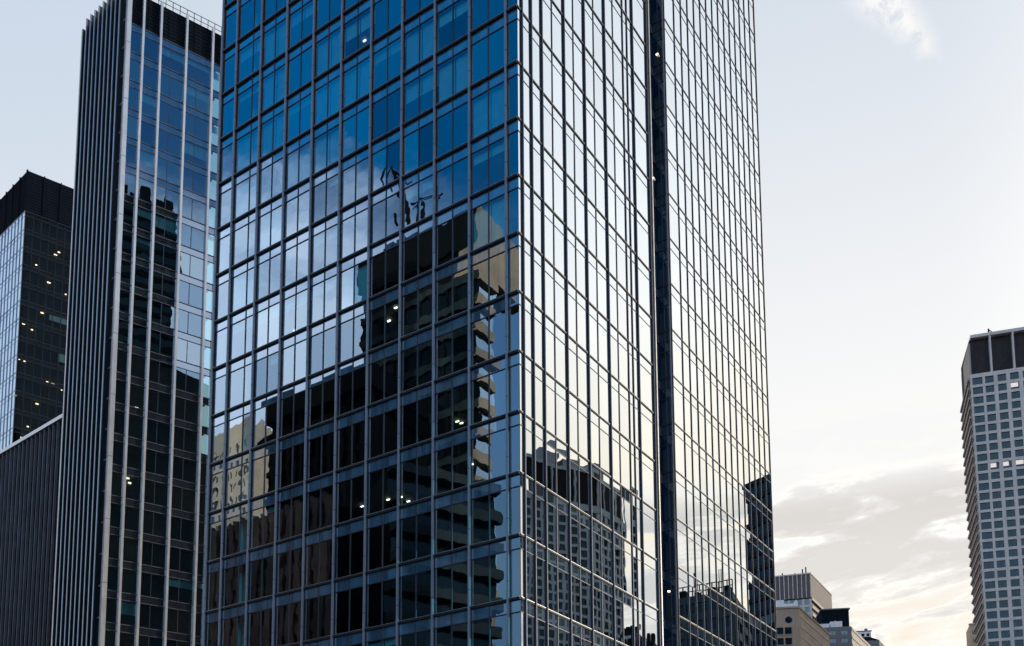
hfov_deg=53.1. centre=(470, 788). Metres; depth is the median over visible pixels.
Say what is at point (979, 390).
window
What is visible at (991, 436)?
window
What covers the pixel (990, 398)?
window
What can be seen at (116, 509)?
window
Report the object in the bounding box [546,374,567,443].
window
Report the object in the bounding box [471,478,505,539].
window
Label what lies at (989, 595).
window
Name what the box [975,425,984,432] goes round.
window
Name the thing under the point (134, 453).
window
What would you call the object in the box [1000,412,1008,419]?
window
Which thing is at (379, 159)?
window
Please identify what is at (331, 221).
window
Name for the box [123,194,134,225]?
window
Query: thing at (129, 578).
window
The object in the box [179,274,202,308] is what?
window
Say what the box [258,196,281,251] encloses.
window
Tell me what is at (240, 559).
window
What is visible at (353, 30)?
window
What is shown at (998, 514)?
window
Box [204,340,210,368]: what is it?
window
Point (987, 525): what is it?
window
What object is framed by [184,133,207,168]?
window
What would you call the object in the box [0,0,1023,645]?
sky
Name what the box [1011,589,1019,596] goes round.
window
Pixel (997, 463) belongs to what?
window
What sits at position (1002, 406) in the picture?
window
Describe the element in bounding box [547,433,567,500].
window
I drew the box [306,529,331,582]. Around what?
window
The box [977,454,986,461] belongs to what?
window
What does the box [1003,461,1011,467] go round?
window
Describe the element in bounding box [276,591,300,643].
window
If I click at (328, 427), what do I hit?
window
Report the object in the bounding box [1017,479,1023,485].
window
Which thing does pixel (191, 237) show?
window
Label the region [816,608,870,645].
grey stepped block
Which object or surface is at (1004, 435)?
window
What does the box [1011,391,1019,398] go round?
window
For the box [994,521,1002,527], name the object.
window
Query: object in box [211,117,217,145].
window
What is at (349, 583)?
window
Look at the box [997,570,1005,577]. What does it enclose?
window
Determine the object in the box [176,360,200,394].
window
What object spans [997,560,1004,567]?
window
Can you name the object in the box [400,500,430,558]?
window
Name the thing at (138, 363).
window
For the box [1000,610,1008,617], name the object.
window
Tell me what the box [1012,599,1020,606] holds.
window
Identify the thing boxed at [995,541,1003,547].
window
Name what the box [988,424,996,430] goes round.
window
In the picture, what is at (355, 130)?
window
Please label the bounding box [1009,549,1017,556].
window
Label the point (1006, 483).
window
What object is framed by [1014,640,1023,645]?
window
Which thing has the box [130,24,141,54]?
window
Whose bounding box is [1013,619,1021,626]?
window
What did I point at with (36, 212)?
dark tower
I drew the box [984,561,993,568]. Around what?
window
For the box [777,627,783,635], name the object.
window
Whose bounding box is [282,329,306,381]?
window
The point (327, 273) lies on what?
window
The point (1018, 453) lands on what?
window
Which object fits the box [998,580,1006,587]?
window
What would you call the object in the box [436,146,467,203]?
window
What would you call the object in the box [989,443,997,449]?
window
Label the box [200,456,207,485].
window
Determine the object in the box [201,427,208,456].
window
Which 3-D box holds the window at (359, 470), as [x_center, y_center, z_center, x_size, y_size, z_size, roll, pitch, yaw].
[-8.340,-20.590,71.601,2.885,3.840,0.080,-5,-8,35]
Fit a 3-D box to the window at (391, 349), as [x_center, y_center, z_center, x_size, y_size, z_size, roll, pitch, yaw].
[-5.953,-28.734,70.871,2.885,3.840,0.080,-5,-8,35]
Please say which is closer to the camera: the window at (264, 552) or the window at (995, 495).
the window at (264, 552)
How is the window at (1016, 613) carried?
in the concrete tower at (992, 404)
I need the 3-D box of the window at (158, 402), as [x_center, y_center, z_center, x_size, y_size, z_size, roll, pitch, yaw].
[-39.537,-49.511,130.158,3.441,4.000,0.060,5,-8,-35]
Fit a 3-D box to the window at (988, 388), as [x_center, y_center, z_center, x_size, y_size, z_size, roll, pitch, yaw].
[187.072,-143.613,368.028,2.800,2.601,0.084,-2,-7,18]
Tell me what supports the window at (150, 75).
in the fin tower at (130, 542)
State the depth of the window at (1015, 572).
358.63 m
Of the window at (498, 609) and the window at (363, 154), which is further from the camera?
the window at (363, 154)
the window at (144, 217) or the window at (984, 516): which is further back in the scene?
the window at (984, 516)
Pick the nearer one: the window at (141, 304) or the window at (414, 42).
the window at (414, 42)
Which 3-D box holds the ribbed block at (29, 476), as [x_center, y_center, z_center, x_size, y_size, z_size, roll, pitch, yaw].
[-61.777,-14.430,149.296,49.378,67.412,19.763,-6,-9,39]
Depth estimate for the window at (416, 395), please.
68.80 m
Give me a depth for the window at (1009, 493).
362.06 m
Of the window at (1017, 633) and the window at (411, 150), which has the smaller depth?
the window at (411, 150)
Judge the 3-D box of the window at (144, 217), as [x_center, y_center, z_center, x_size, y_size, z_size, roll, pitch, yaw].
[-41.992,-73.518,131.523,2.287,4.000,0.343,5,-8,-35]
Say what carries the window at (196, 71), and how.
in the fin tower at (130, 542)
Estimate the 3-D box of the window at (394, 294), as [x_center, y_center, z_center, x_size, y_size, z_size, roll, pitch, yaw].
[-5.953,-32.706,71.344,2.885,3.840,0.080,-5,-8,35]
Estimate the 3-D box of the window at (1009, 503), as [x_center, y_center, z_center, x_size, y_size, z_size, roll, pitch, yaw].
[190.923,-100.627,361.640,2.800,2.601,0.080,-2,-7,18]
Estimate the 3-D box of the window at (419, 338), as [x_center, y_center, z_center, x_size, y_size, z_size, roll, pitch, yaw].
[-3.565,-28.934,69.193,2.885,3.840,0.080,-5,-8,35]
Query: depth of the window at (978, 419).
367.94 m
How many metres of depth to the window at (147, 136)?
132.84 m
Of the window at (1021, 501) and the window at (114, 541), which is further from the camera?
the window at (1021, 501)
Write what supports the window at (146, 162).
in the fin tower at (130, 542)
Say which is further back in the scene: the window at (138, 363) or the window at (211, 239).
the window at (211, 239)
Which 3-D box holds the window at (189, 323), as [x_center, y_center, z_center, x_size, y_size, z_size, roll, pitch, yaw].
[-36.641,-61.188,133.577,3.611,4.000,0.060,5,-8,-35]
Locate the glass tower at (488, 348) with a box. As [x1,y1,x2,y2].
[202,0,776,645]
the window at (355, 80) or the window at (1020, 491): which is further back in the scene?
the window at (1020, 491)
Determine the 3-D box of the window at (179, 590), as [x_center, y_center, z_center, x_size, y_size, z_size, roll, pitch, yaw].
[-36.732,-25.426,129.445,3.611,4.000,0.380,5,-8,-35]
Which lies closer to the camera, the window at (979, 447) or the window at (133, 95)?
the window at (133, 95)
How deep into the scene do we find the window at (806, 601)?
484.83 m
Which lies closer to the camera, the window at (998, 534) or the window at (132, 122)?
the window at (132, 122)
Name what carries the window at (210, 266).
in the fin tower at (130, 542)
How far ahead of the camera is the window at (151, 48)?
134.27 m
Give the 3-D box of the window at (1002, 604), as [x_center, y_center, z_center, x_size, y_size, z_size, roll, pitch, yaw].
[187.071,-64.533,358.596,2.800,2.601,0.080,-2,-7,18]
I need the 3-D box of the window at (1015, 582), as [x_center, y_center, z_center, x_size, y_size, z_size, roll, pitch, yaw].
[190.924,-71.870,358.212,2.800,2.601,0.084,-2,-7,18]
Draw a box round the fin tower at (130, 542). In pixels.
[51,0,221,645]
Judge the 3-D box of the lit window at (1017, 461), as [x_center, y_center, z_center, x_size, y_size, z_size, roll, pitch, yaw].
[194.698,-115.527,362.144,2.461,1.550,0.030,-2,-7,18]
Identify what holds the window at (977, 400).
in the concrete tower at (992, 404)
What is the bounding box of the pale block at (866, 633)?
[856,629,875,638]
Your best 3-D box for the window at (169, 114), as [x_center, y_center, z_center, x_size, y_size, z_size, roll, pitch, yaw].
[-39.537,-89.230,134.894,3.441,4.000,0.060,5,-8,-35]
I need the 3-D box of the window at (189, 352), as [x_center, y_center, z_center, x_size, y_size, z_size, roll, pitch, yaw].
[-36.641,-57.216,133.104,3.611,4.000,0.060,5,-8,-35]
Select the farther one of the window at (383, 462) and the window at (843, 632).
the window at (843, 632)
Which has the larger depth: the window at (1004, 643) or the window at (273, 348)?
the window at (1004, 643)
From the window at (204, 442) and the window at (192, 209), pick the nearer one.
the window at (204, 442)
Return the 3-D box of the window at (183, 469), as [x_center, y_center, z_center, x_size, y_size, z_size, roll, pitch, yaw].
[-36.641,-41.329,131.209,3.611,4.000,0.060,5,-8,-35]
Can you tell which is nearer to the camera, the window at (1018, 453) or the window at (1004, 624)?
the window at (1004, 624)
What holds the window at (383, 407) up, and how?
in the glass tower at (488, 348)
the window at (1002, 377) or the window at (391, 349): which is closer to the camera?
the window at (391, 349)
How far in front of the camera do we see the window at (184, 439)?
131.71 m
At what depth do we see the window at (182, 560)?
129.82 m
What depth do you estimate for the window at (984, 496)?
364.50 m
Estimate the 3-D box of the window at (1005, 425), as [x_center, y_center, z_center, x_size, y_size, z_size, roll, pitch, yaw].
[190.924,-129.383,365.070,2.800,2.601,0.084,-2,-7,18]
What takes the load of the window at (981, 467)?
in the concrete tower at (992, 404)
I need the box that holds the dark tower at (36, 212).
[0,170,73,449]
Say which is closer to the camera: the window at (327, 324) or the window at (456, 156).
the window at (456, 156)
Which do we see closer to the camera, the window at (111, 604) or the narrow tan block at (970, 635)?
the window at (111, 604)
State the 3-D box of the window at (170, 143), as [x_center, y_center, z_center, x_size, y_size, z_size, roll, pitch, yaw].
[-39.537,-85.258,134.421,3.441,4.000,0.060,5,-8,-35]
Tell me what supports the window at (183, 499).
in the fin tower at (130, 542)
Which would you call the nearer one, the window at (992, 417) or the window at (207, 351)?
the window at (207, 351)
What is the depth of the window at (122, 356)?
127.90 m
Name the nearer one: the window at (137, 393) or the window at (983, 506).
the window at (137, 393)
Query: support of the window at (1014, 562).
in the concrete tower at (992, 404)
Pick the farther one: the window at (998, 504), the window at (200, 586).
the window at (998, 504)
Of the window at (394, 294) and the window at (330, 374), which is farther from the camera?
the window at (330, 374)
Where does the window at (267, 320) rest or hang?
in the glass tower at (488, 348)
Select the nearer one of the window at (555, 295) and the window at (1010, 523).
the window at (555, 295)
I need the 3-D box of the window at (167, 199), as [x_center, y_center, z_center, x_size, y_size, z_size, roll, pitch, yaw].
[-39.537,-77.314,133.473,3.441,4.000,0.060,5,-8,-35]
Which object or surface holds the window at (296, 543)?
in the glass tower at (488, 348)
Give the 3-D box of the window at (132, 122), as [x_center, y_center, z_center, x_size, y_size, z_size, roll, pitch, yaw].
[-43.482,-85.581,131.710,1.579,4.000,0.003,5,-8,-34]
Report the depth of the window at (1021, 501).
360.56 m
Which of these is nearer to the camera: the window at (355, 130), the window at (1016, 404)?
the window at (355, 130)
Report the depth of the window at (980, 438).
367.09 m
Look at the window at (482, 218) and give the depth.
66.99 m
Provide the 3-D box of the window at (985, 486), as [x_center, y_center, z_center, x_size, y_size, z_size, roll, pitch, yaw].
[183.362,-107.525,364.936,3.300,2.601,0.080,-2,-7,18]
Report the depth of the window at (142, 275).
130.46 m
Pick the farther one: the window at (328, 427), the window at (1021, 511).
the window at (1021, 511)
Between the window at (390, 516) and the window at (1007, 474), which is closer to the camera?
the window at (390, 516)
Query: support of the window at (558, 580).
in the glass tower at (488, 348)
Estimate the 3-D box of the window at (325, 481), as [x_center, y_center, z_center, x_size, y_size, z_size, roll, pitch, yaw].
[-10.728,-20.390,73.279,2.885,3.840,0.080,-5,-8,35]
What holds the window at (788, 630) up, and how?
in the beige block at (797, 625)
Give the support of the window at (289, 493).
in the glass tower at (488, 348)
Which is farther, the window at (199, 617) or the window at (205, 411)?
the window at (205, 411)
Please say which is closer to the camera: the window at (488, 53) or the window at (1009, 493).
the window at (488, 53)
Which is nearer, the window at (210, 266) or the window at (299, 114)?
the window at (299, 114)
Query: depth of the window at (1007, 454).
363.79 m
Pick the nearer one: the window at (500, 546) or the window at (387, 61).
the window at (500, 546)
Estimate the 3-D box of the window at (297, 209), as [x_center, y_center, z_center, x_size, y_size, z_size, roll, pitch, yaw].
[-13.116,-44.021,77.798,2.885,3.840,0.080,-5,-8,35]
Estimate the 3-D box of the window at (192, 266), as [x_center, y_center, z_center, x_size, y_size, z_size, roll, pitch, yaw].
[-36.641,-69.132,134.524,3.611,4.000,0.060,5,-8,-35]
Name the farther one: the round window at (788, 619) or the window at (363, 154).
the round window at (788, 619)
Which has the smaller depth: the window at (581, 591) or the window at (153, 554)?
the window at (581, 591)
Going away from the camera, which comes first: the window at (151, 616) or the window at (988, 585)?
the window at (151, 616)
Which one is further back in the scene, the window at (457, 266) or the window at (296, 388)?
the window at (296, 388)
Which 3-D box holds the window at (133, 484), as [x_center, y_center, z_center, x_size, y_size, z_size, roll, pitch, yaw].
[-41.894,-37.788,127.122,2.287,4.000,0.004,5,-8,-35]
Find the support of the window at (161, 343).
in the fin tower at (130, 542)
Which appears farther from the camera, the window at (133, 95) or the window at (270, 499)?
the window at (133, 95)
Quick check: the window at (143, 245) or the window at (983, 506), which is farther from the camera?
the window at (983, 506)
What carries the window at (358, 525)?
in the glass tower at (488, 348)
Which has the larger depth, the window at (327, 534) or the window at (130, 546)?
the window at (130, 546)
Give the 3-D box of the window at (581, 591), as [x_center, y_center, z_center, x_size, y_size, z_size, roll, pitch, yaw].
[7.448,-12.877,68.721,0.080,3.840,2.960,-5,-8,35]
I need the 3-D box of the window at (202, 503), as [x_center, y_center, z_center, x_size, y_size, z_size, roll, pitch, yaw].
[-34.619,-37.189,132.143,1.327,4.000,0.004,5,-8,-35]
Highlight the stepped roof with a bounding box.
[862,637,883,645]
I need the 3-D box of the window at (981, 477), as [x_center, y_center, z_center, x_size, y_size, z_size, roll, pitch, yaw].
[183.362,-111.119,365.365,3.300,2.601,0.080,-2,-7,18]
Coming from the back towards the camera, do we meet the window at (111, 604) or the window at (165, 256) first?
the window at (165, 256)
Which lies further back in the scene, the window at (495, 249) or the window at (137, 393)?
the window at (137, 393)
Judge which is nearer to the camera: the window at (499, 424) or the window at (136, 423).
the window at (499, 424)
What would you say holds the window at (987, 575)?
in the concrete tower at (992, 404)
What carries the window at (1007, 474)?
in the concrete tower at (992, 404)
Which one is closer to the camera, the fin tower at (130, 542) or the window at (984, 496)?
the fin tower at (130, 542)
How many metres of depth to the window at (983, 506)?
364.10 m
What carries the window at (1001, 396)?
in the concrete tower at (992, 404)
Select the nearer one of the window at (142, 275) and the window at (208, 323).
the window at (142, 275)
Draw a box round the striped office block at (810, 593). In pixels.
[775,567,831,620]
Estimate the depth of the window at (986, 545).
362.32 m
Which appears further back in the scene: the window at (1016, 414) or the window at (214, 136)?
the window at (1016, 414)
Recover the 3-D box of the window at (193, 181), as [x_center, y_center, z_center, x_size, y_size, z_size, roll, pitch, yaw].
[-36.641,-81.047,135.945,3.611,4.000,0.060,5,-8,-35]
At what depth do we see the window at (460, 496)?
66.16 m
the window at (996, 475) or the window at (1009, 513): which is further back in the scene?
the window at (996, 475)
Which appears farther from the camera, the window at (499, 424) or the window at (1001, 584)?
the window at (1001, 584)
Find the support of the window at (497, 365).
in the glass tower at (488, 348)
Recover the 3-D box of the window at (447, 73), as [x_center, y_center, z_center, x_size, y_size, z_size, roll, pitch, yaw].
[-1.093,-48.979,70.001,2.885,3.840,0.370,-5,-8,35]
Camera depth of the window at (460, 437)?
66.65 m
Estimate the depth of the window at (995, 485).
363.74 m
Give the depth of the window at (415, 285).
69.76 m
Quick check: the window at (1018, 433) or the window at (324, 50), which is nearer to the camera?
the window at (324, 50)
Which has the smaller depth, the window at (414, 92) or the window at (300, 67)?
the window at (414, 92)
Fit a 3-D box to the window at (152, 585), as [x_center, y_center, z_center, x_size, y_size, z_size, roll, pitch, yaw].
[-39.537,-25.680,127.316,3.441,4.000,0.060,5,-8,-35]
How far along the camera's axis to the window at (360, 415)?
72.16 m
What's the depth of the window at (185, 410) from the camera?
132.19 m
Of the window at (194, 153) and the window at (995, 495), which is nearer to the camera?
the window at (194, 153)
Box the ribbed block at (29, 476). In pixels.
[0,414,62,645]
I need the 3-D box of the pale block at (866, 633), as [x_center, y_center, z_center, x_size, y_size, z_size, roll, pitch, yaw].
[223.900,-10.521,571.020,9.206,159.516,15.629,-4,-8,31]
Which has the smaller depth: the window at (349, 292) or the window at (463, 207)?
the window at (463, 207)
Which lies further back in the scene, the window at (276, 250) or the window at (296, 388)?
the window at (276, 250)
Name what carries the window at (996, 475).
in the concrete tower at (992, 404)
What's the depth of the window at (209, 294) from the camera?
135.49 m
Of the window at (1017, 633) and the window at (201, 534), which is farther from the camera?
the window at (1017, 633)
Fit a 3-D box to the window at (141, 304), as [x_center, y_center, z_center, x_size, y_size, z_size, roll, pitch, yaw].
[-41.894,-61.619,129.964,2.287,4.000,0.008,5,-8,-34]
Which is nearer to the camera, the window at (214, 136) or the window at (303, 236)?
the window at (303, 236)
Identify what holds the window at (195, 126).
in the fin tower at (130, 542)
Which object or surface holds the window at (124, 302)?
in the fin tower at (130, 542)
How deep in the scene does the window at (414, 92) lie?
71.82 m
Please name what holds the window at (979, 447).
in the concrete tower at (992, 404)
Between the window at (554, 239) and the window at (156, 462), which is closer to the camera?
the window at (554, 239)
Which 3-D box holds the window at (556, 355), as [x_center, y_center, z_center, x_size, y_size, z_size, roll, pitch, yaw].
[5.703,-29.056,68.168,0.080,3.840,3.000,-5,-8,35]
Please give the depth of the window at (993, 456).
365.08 m
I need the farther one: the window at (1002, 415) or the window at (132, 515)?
the window at (1002, 415)
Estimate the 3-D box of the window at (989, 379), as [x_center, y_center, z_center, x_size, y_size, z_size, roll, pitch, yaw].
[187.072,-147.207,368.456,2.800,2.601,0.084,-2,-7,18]
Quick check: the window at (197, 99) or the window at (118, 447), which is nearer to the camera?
the window at (118, 447)
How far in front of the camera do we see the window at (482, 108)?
68.01 m
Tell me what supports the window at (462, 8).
in the glass tower at (488, 348)
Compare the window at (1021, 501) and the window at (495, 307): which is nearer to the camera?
the window at (495, 307)
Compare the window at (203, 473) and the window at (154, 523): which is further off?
the window at (203, 473)
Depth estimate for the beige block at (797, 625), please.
340.04 m
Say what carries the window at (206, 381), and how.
in the fin tower at (130, 542)
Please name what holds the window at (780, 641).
in the beige block at (797, 625)
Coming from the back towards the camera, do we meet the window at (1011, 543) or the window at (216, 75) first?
the window at (1011, 543)
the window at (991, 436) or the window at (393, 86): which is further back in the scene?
the window at (991, 436)
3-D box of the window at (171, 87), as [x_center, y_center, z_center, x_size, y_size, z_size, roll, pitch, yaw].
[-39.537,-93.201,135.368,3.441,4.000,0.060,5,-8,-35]
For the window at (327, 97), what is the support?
in the glass tower at (488, 348)
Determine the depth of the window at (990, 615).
359.33 m
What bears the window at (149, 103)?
in the fin tower at (130, 542)
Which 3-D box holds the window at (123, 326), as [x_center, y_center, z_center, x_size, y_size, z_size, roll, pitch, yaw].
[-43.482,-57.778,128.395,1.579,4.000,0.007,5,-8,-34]
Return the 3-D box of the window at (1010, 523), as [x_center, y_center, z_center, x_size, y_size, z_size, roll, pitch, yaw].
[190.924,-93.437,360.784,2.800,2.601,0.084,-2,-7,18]
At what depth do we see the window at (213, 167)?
137.86 m
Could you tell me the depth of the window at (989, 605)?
359.81 m
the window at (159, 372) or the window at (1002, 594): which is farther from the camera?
the window at (1002, 594)
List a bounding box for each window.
[106,590,117,622]
[107,558,119,590]
[108,527,120,559]
[110,495,121,527]
[111,464,122,496]
[112,433,124,465]
[114,403,125,434]
[115,372,126,403]
[116,342,128,373]
[118,312,129,343]
[119,282,130,313]
[120,253,131,284]
[120,593,136,625]
[122,223,133,254]
[122,561,137,593]
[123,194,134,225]
[123,530,139,562]
[124,165,135,196]
[124,499,140,531]
[125,137,136,167]
[125,468,141,500]
[127,108,137,138]
[127,437,142,469]
[128,80,139,110]
[128,406,143,439]
[129,51,140,82]
[129,376,145,408]
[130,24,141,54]
[131,346,146,379]
[132,317,147,349]
[133,287,148,319]
[134,257,149,290]
[136,229,150,260]
[137,200,152,231]
[138,171,153,203]
[139,142,154,174]
[139,596,164,630]
[140,114,155,146]
[140,565,165,598]
[141,86,156,118]
[142,534,166,567]
[143,58,157,90]
[143,503,167,537]
[144,30,158,62]
[144,472,168,506]
[145,442,169,476]
[146,412,170,446]
[148,382,171,416]
[149,352,172,386]
[150,322,174,357]
[151,293,175,328]
[152,264,176,299]
[153,235,177,270]
[155,207,178,242]
[156,178,179,213]
[157,150,180,185]
[158,122,181,157]
[159,94,182,129]
[160,66,183,102]
[161,38,184,74]
[167,601,192,634]
[168,570,193,603]
[169,539,194,573]
[170,509,195,542]
[171,479,196,512]
[172,449,197,483]
[174,419,198,453]
[175,390,199,424]
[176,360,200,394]
[177,331,201,366]
[178,302,202,337]
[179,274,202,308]
[180,245,203,280]
[181,217,204,251]
[182,189,205,223]
[183,161,206,196]
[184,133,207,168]
[185,106,208,141]
[186,78,209,114]
[187,51,210,87]
[195,606,202,635]
[196,575,203,605]
[197,545,204,575]
[198,515,205,545]
[199,485,206,515]
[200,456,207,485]
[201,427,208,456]
[202,398,209,426]
[203,369,209,397]
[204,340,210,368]
[205,312,211,340]
[206,283,212,311]
[207,255,213,283]
[208,227,214,255]
[209,172,216,200]
[209,199,215,227]
[210,145,217,172]
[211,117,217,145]
[212,91,218,118]
[213,64,219,91]
[223,553,245,602]
[225,453,248,506]
[225,503,247,551]
[227,403,249,456]
[250,545,273,596]
[251,494,279,544]
[252,443,275,493]
[254,392,276,442]
[255,293,284,348]
[255,342,283,392]
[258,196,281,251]
[258,244,280,293]
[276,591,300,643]
[277,537,301,589]
[278,484,302,536]
[280,432,304,484]
[281,380,305,432]
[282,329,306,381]
[283,279,312,330]
[284,180,309,237]
[284,230,308,280]
[286,132,315,187]
[287,84,311,141]
[288,37,311,93]
[305,583,330,637]
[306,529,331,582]
[307,475,332,528]
[308,421,333,474]
[309,368,334,421]
[310,316,335,369]
[311,265,336,317]
[312,214,342,266]
[313,165,342,215]
[314,66,339,124]
[314,115,338,171]
[316,18,345,74]
[335,575,362,631]
[336,519,363,574]
[337,464,363,519]
[338,410,364,464]
[339,302,366,356]
[339,356,365,409]
[340,250,371,309]
[341,198,367,251]
[342,97,368,157]
[342,147,368,200]
[343,47,369,107]
[344,0,374,49]
[367,510,396,566]
[367,567,395,624]
[368,453,396,509]
[369,343,397,398]
[369,397,397,453]
[370,288,398,343]
[371,130,399,191]
[371,182,399,236]
[371,235,398,289]
[373,27,405,89]
[373,78,400,132]
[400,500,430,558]
[400,558,430,617]
[401,385,431,442]
[401,442,431,499]
[402,273,431,329]
[402,329,431,385]
[403,111,432,174]
[403,164,437,220]
[403,218,432,274]
[404,6,433,68]
[404,59,437,114]
[435,430,467,489]
[435,489,467,549]
[435,549,467,609]
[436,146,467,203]
[436,201,467,259]
[436,257,467,315]
[436,314,467,372]
[436,371,467,430]
[437,0,472,41]
[437,38,467,102]
[437,91,467,148]
[471,16,503,83]
[471,71,508,137]
[471,127,504,185]
[471,183,509,249]
[471,240,504,300]
[471,299,504,359]
[471,358,504,418]
[471,417,505,478]
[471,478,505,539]
[471,540,505,601]
[472,602,506,645]
[545,205,565,276]
[545,261,565,331]
[546,317,566,387]
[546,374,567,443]
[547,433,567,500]
[547,491,568,558]
[548,551,569,618]
[571,564,591,628]
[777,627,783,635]
[777,638,784,645]
[784,616,792,623]
[784,627,792,634]
[785,638,792,645]
[804,599,809,604]
[841,630,847,634]
[972,377,981,384]
[973,387,982,394]
[973,396,983,403]
[974,406,983,413]
[975,416,984,422]
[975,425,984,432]
[976,435,985,441]
[976,444,986,451]
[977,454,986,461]
[978,464,987,470]
[978,473,987,480]
[979,483,988,490]
[979,493,989,499]
[980,502,989,509]
[981,512,990,519]
[981,522,991,529]
[982,532,991,538]
[982,542,992,548]
[983,552,992,558]
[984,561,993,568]
[984,571,994,578]
[985,376,993,382]
[985,385,993,392]
[985,581,994,588]
[985,591,995,598]
[986,395,994,401]
[986,601,996,608]
[987,404,994,411]
[987,414,995,420]
[987,611,996,618]
[987,621,997,628]
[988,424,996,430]
[988,631,997,638]
[988,641,998,645]
[989,433,996,440]
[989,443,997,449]
[990,453,998,459]
[990,462,998,469]
[991,472,999,478]
[992,482,999,488]
[992,491,1000,498]
[993,501,1001,508]
[993,511,1001,517]
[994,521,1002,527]
[995,531,1003,537]
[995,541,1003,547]
[996,551,1004,557]
[997,374,1005,380]
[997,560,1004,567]
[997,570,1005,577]
[998,384,1006,390]
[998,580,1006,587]
[998,590,1006,597]
[999,393,1006,400]
[999,403,1007,409]
[999,600,1007,607]
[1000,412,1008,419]
[1000,422,1008,428]
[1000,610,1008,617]
[1000,620,1008,627]
[1001,432,1009,438]
[1001,630,1009,637]
[1002,441,1010,448]
[1002,451,1010,457]
[1002,641,1010,645]
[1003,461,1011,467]
[1004,470,1011,477]
[1004,480,1012,487]
[1005,490,1013,497]
[1006,500,1013,506]
[1006,510,1014,516]
[1007,520,1015,526]
[1007,529,1015,536]
[1008,539,1016,546]
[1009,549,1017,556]
[1009,559,1017,566]
[1010,372,1018,379]
[1010,569,1018,576]
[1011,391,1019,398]
[1011,579,1019,586]
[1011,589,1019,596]
[1012,401,1020,407]
[1012,411,1020,417]
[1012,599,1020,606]
[1013,420,1021,427]
[1013,609,1021,616]
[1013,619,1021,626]
[1014,430,1022,436]
[1014,440,1022,446]
[1014,629,1022,636]
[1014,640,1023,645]
[1015,449,1023,456]
[1016,460,1023,464]
[1016,469,1023,475]
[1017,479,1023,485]
[1018,489,1023,495]
[1018,499,1023,505]
[1019,509,1023,515]
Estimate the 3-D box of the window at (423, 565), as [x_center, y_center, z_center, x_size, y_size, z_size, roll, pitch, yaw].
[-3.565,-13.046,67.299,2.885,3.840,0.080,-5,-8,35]
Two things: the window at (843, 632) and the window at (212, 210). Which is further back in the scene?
the window at (843, 632)
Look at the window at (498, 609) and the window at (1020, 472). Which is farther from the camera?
the window at (1020, 472)
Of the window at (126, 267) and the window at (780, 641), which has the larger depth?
the window at (780, 641)
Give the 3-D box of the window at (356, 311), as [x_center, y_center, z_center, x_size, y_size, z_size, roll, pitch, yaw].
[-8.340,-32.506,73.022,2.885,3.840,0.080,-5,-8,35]
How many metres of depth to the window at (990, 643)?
358.10 m
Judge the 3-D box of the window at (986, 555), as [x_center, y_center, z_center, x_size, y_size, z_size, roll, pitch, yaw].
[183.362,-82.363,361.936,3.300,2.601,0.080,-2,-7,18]
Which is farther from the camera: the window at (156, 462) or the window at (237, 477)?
the window at (156, 462)
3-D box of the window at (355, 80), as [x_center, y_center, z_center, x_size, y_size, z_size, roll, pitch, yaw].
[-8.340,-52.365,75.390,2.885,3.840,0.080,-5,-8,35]
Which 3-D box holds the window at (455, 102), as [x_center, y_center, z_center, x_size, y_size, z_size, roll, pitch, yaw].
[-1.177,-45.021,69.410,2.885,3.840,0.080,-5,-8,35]
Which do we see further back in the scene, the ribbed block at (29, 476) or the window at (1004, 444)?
the window at (1004, 444)
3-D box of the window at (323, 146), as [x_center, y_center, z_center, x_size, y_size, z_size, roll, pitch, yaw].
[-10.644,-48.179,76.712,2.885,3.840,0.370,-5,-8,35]
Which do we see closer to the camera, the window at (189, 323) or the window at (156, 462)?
the window at (156, 462)
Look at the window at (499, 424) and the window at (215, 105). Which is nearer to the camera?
the window at (499, 424)
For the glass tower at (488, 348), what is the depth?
75.72 m
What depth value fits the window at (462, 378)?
67.10 m
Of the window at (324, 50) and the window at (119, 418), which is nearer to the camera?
the window at (324, 50)
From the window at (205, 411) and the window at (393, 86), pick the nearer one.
the window at (393, 86)
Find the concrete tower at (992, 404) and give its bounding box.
[960,327,1023,645]
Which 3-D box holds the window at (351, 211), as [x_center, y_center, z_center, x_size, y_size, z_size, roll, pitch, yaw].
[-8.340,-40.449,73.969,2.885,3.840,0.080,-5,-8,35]
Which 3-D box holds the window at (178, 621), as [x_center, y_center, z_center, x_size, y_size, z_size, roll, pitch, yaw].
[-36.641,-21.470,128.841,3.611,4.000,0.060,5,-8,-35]
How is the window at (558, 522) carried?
in the glass tower at (488, 348)
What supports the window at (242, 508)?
in the glass tower at (488, 348)
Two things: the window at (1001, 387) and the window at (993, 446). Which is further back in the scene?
the window at (1001, 387)
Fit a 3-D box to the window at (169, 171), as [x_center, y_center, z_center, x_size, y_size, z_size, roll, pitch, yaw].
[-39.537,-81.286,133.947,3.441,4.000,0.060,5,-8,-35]
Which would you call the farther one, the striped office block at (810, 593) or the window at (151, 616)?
the striped office block at (810, 593)
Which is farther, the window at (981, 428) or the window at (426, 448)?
the window at (981, 428)
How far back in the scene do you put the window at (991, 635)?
358.54 m
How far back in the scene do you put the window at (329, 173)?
76.19 m
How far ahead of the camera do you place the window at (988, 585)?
360.65 m
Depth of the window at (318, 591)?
72.43 m
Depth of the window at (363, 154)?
74.55 m
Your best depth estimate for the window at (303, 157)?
78.53 m
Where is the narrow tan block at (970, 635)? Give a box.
[966,623,975,645]
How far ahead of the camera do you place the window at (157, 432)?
129.73 m
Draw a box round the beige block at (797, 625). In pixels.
[776,600,829,645]
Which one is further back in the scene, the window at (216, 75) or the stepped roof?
the stepped roof
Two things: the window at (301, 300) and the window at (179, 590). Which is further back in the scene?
the window at (179, 590)

